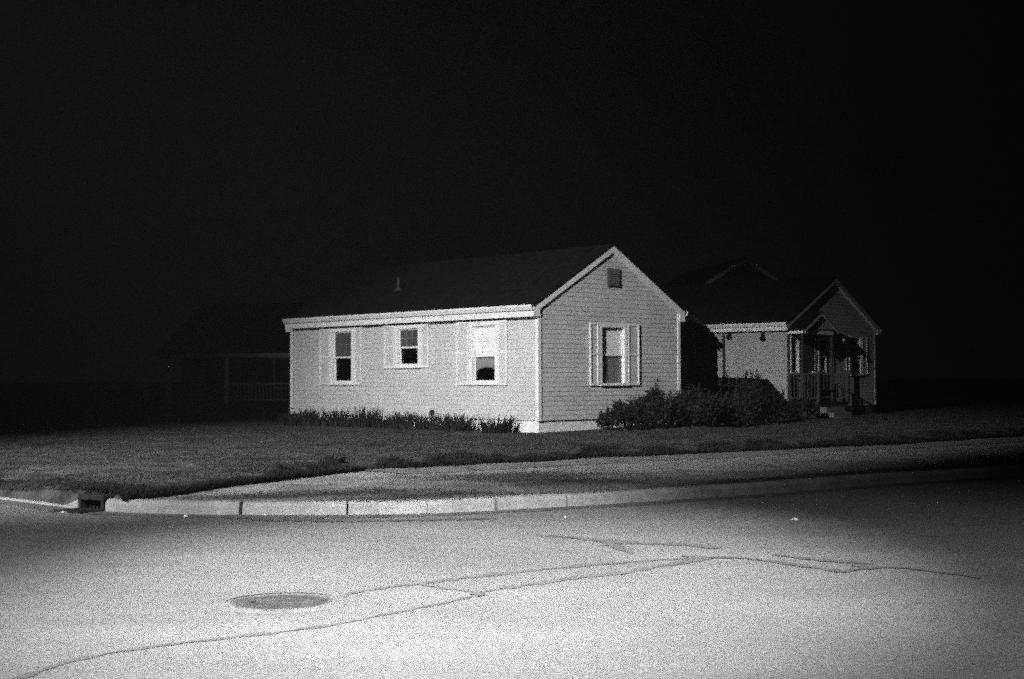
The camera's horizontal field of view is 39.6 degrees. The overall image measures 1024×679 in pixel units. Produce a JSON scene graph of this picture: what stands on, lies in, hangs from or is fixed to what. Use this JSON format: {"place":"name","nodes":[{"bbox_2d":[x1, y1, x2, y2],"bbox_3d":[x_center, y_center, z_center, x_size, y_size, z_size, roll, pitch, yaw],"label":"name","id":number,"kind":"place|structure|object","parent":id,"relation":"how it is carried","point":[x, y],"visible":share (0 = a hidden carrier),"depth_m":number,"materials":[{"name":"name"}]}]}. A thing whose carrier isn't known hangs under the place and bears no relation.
{"place":"outdoors","nodes":[
{"label":"outdoors","id":0,"kind":"place"},
{"bbox_2d":[0,379,1023,678],"bbox_3d":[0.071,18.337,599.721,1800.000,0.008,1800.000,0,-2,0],"label":"road","id":1,"kind":"structure","parent":0,"point":[914,581],"depth_m":10.47,"materials":[{"name":"grey asphalt"}]},
{"bbox_2d":[213,592,349,613],"bbox_3d":[-1.603,1.825,9.903,0.940,0.014,0.940,0,-2,-9],"label":"manhole cover","id":2,"kind":"object","parent":1,"relation":"on","point":[282,603],"visible":1,"depth_m":9.84,"materials":[{"name":"metal"}]},
{"bbox_2d":[0,464,1023,514],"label":"kerb","id":3,"kind":"structure","parent":1,"relation":"on","point":[359,507],"depth_m":17.10,"materials":[{"name":"concrete"}]},
{"bbox_2d":[54,493,114,513],"bbox_3d":[-5.082,1.962,17.035,0.586,0.210,0.675,-1,-2,36],"label":"storm drain","id":4,"kind":"object","parent":3,"relation":"in","point":[90,502],"visible":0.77,"depth_m":16.99,"materials":[{"name":"concrete"}]},
{"bbox_2d":[0,475,1023,517],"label":"gutter strip","id":5,"kind":"object","parent":1,"relation":"on","point":[51,508],"visible":0.98,"depth_m":17.26,"materials":[{"name":"grey concrete"}]},
{"bbox_2d":[0,384,1023,504],"bbox_3d":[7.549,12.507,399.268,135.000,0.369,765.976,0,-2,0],"label":"lawn","id":6,"kind":"structure","parent":0,"point":[35,412],"depth_m":27.12,"materials":[{"name":"plant"}]},
{"bbox_2d":[157,303,307,412],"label":"dark porch house","id":7,"kind":"structure","parent":6,"relation":"on","point":[234,357],"depth_m":58.08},
{"bbox_2d":[273,357,289,388],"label":"window","id":8,"kind":"structure","parent":7,"relation":"in","point":[281,365],"depth_m":57.92,"materials":[{"name":"plastic"}]},
{"bbox_2d":[275,412,296,424],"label":"spiky plant","id":9,"kind":"object","parent":6,"relation":"on","point":[284,421],"visible":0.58,"depth_m":40.48,"materials":[{"name":"grey plant"}]},
{"bbox_2d":[285,407,315,425],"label":"spiky plant","id":10,"kind":"object","parent":6,"relation":"on","point":[293,421],"visible":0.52,"depth_m":39.91,"materials":[{"name":"grey plant"}]},
{"bbox_2d":[296,410,328,425],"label":"spiky plant","id":11,"kind":"object","parent":6,"relation":"on","point":[308,420],"visible":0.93,"depth_m":39.19,"materials":[{"name":"grey plant"}]},
{"bbox_2d":[320,408,349,425],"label":"spiky plant","id":12,"kind":"object","parent":6,"relation":"on","point":[332,419],"visible":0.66,"depth_m":38.89,"materials":[{"name":"grey plant"}]},
{"bbox_2d":[325,455,345,462],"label":"weed clump","id":13,"kind":"object","parent":6,"relation":"on","point":[340,459],"visible":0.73,"depth_m":21.90,"materials":[{"name":"grey plant"}]},
{"bbox_2d":[335,413,358,426],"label":"spiky plant","id":14,"kind":"object","parent":6,"relation":"on","point":[342,422],"visible":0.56,"depth_m":38.25,"materials":[{"name":"grey plant"}]},
{"bbox_2d":[347,405,383,426],"bbox_3d":[-3.940,2.014,37.837,1.068,0.651,1.208,0,-2,3],"label":"spiky plant","id":15,"kind":"object","parent":6,"relation":"on","point":[363,420],"visible":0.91,"depth_m":37.57,"materials":[{"name":"grey plant"}]},
{"bbox_2d":[369,414,400,427],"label":"spiky plant","id":16,"kind":"object","parent":6,"relation":"on","point":[379,422],"visible":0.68,"depth_m":37.14,"materials":[{"name":"grey plant"}]},
{"bbox_2d":[386,409,416,428],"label":"spiky plant","id":17,"kind":"object","parent":6,"relation":"on","point":[397,423],"visible":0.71,"depth_m":36.54,"materials":[{"name":"grey plant"}]},
{"bbox_2d":[398,412,428,429],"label":"spiky plant","id":18,"kind":"object","parent":6,"relation":"on","point":[419,425],"visible":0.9,"depth_m":35.98,"materials":[{"name":"grey plant"}]},
{"bbox_2d":[418,412,462,429],"bbox_3d":[-1.764,2.026,35.646,1.212,0.499,1.106,-1,-2,31],"label":"spiky plant","id":19,"kind":"object","parent":6,"relation":"on","point":[433,423],"visible":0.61,"depth_m":35.47,"materials":[{"name":"grey plant"}]},
{"bbox_2d":[437,413,476,431],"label":"spiky plant","id":20,"kind":"object","parent":6,"relation":"on","point":[456,425],"visible":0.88,"depth_m":34.89,"materials":[{"name":"grey plant"}]},
{"bbox_2d":[282,244,687,432],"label":"white house","id":21,"kind":"structure","parent":6,"relation":"on","point":[569,339],"depth_m":36.22,"materials":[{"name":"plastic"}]},
{"bbox_2d":[329,328,353,384],"bbox_3d":[-4.702,0.473,39.525,0.145,1.577,1.110,1,-2,-43],"label":"window","id":22,"kind":"structure","parent":21,"relation":"in","point":[341,339],"depth_m":39.65,"materials":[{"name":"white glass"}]},
{"bbox_2d":[394,324,420,367],"bbox_3d":[-2.716,0.185,37.383,0.145,1.137,1.080,1,-2,-43],"label":"window","id":23,"kind":"structure","parent":21,"relation":"in","point":[406,336],"depth_m":37.49,"materials":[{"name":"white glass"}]},
{"bbox_2d":[468,320,497,384],"bbox_3d":[-0.684,0.336,35.183,0.145,1.577,1.080,1,-2,-43],"label":"window","id":24,"kind":"structure","parent":21,"relation":"in","point":[483,335],"depth_m":35.28,"materials":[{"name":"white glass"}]},
{"bbox_2d":[476,414,517,432],"bbox_3d":[-0.393,1.988,33.935,1.096,0.492,1.109,-1,-2,35],"label":"spiky plant","id":25,"kind":"object","parent":6,"relation":"on","point":[504,426],"visible":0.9,"depth_m":33.77,"materials":[{"name":"grey plant"}]},
{"bbox_2d":[118,427,1023,500],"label":"overgrown lawn edge","id":26,"kind":"object","parent":6,"relation":"on","point":[283,471],"visible":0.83,"depth_m":23.87,"materials":[{"name":"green plant"}]},
{"bbox_2d":[150,441,1023,500],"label":"verge grass","id":27,"kind":"structure","parent":6,"relation":"on","point":[518,475],"depth_m":19.47,"materials":[{"name":"plant"}]},
{"bbox_2d":[596,395,654,430],"bbox_3d":[2.825,1.776,34.381,1.610,0.899,1.048,1,-2,-43],"label":"shrub","id":28,"kind":"object","parent":6,"relation":"on","point":[628,416],"visible":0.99,"depth_m":34.19,"materials":[{"name":"grey plant"}]},
{"bbox_2d":[628,379,683,427],"bbox_3d":[3.642,1.575,35.198,1.730,1.232,1.324,1,-2,-43],"label":"shrub","id":29,"kind":"object","parent":6,"relation":"on","point":[654,403],"visible":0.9,"depth_m":34.82,"materials":[{"name":"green plant"}]},
{"bbox_2d":[664,382,725,426],"bbox_3d":[4.570,1.655,35.778,1.472,1.172,1.881,-1,-2,17],"label":"shrub","id":30,"kind":"object","parent":6,"relation":"on","point":[698,409],"visible":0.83,"depth_m":35.65,"materials":[{"name":"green plant"}]},
{"bbox_2d":[679,314,723,422],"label":"garden shed","id":31,"kind":"structure","parent":6,"relation":"on","point":[701,344],"depth_m":41.36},
{"bbox_2d":[683,354,705,417],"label":"door","id":32,"kind":"structure","parent":31,"relation":"in","point":[694,365],"depth_m":41.19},
{"bbox_2d":[666,256,779,284],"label":"peaked house","id":33,"kind":"structure","parent":6,"relation":"on","point":[744,268],"depth_m":59.15,"materials":[{"name":"black"}]},
{"bbox_2d":[706,369,754,426],"bbox_3d":[5.593,1.551,37.111,1.445,1.558,1.334,0,-2,-3],"label":"shrub","id":34,"kind":"object","parent":6,"relation":"on","point":[735,412],"visible":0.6,"depth_m":36.83,"materials":[{"name":"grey plant"}]},
{"bbox_2d":[729,369,784,423],"bbox_3d":[6.763,1.599,40.022,1.823,1.591,1.528,1,-2,-43],"label":"shrub","id":35,"kind":"object","parent":6,"relation":"on","point":[752,393],"visible":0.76,"depth_m":39.81,"materials":[{"name":"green plant"}]},
{"bbox_2d":[660,276,881,417],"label":"porch house","id":36,"kind":"structure","parent":6,"relation":"on","point":[807,338],"depth_m":48.65,"materials":[{"name":"grey wood"}]},
{"bbox_2d":[790,336,799,372],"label":"window","id":37,"kind":"structure","parent":36,"relation":"in","point":[794,340],"depth_m":47.56,"materials":[{"name":"white glass"}]},
{"bbox_2d":[804,337,813,396],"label":"door","id":38,"kind":"structure","parent":36,"relation":"in","point":[808,342],"depth_m":48.12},
{"bbox_2d":[819,337,828,372],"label":"window","id":39,"kind":"structure","parent":36,"relation":"in","point":[823,341],"depth_m":49.23,"materials":[{"name":"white glass"}]},
{"bbox_2d":[850,336,862,375],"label":"window","id":40,"kind":"structure","parent":36,"relation":"in","point":[855,341],"depth_m":51.16,"materials":[{"name":"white glass"}]},
{"bbox_2d":[781,395,818,418],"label":"shrub","id":41,"kind":"object","parent":6,"relation":"on","point":[808,408],"visible":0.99,"depth_m":44.31,"materials":[{"name":"grey plant"}]},
{"bbox_2d":[0,0,1023,382],"label":"sky","id":42,"kind":"structure","parent":0,"point":[161,160],"materials":[{"name":"black"}]},
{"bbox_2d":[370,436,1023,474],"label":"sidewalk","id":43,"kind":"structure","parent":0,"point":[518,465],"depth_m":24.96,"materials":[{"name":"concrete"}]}
]}

